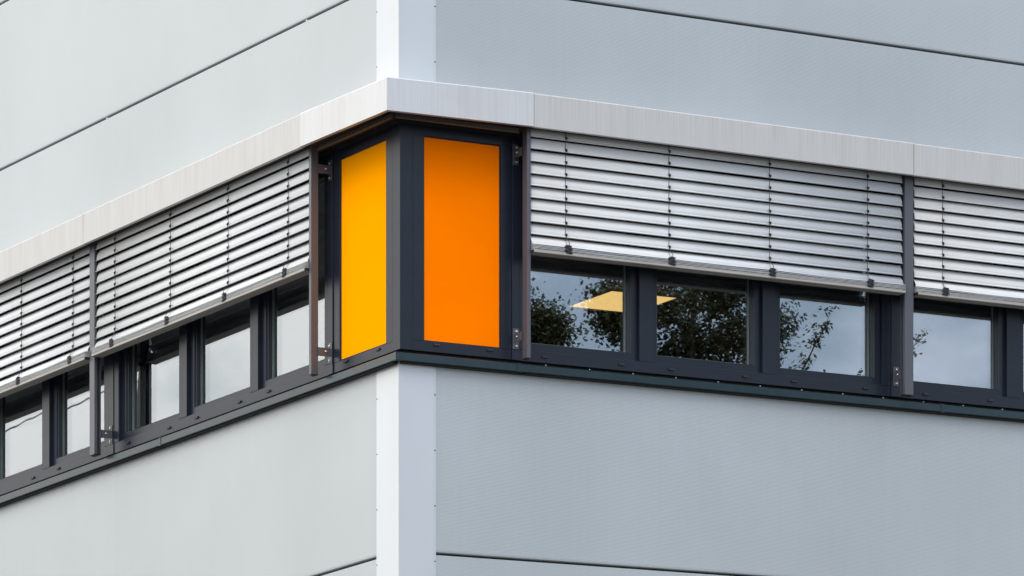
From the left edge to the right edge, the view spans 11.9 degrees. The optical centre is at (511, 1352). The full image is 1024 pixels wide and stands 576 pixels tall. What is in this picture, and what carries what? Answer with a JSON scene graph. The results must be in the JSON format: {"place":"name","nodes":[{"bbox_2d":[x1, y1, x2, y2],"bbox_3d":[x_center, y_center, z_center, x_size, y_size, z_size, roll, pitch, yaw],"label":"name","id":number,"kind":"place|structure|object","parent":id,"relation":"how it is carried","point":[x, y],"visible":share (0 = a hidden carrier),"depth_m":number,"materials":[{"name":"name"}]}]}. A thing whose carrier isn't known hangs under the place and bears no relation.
{"place":"outdoors","nodes":[
{"label":"outdoors","id":0,"kind":"place"},
{"label":"ground","id":1,"kind":"structure","parent":0,"visible":0},
{"bbox_2d":[0,0,1023,575],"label":"office building","id":2,"kind":"structure","parent":1,"relation":"on","point":[420,370],"depth_m":31.85,"materials":[{"name":"metal cladding panels"},{"name":"dark painted metal"},{"name":"glass"}]},
{"bbox_2d":[0,246,89,398],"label":"venetian blind","id":3,"kind":"object","parent":2,"relation":"attached to","point":[72,360],"visible":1,"depth_m":34.06,"materials":[{"name":"metal"}]},
{"bbox_2d":[0,257,108,495],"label":"window frame","id":4,"kind":"structure","parent":2,"relation":"in","point":[56,461],"depth_m":34.32,"materials":[{"name":"black metal"}]},
{"bbox_2d":[91,149,308,357],"bbox_3d":[-2.047,-7.180,32.199,0.096,0.852,2.893,0,0,-32],"label":"venetian blind","id":5,"kind":"object","parent":2,"relation":"attached to","point":[221,300],"visible":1,"depth_m":32.14,"materials":[{"name":"metal"}]},
{"bbox_2d":[114,155,330,453],"bbox_3d":[-1.889,-6.841,32.310,0.119,1.446,2.894,0,0,-32],"label":"window frame","id":6,"kind":"structure","parent":2,"relation":"in","point":[265,383],"depth_m":32.61,"materials":[{"name":"black metal"}]},
{"bbox_2d":[566,287,679,311],"bbox_3d":[0.788,-7.478,34.997,0.580,0.049,0.580,0,0,-32],"label":"ceiling light","id":7,"kind":"object","parent":2,"relation":"attached to","point":[609,299],"visible":0.66,"depth_m":34.94,"materials":[{"name":"beige"}]},
{"bbox_2d":[516,138,890,396],"bbox_3d":[1.239,-6.939,31.611,2.894,1.473,0.119,0,0,-32],"label":"window frame","id":8,"kind":"structure","parent":2,"relation":"in","point":[639,355],"depth_m":31.70,"materials":[{"name":"black metal"}]},
{"bbox_2d":[531,129,905,295],"bbox_3d":[1.335,-7.286,31.443,2.893,0.878,0.096,0,0,-32],"label":"venetian blind","id":9,"kind":"object","parent":2,"relation":"attached to","point":[688,262],"visible":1,"depth_m":31.42,"materials":[{"name":"metal"}]},
{"bbox_2d":[899,189,1023,410],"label":"window frame","id":10,"kind":"structure","parent":2,"relation":"in","point":[1005,391],"depth_m":32.87,"materials":[{"name":"black metal"}]},
{"bbox_2d":[913,178,1023,308],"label":"venetian blind","id":11,"kind":"object","parent":2,"relation":"attached to","point":[961,293],"visible":1,"depth_m":32.51,"materials":[{"name":"metal"}]}
]}

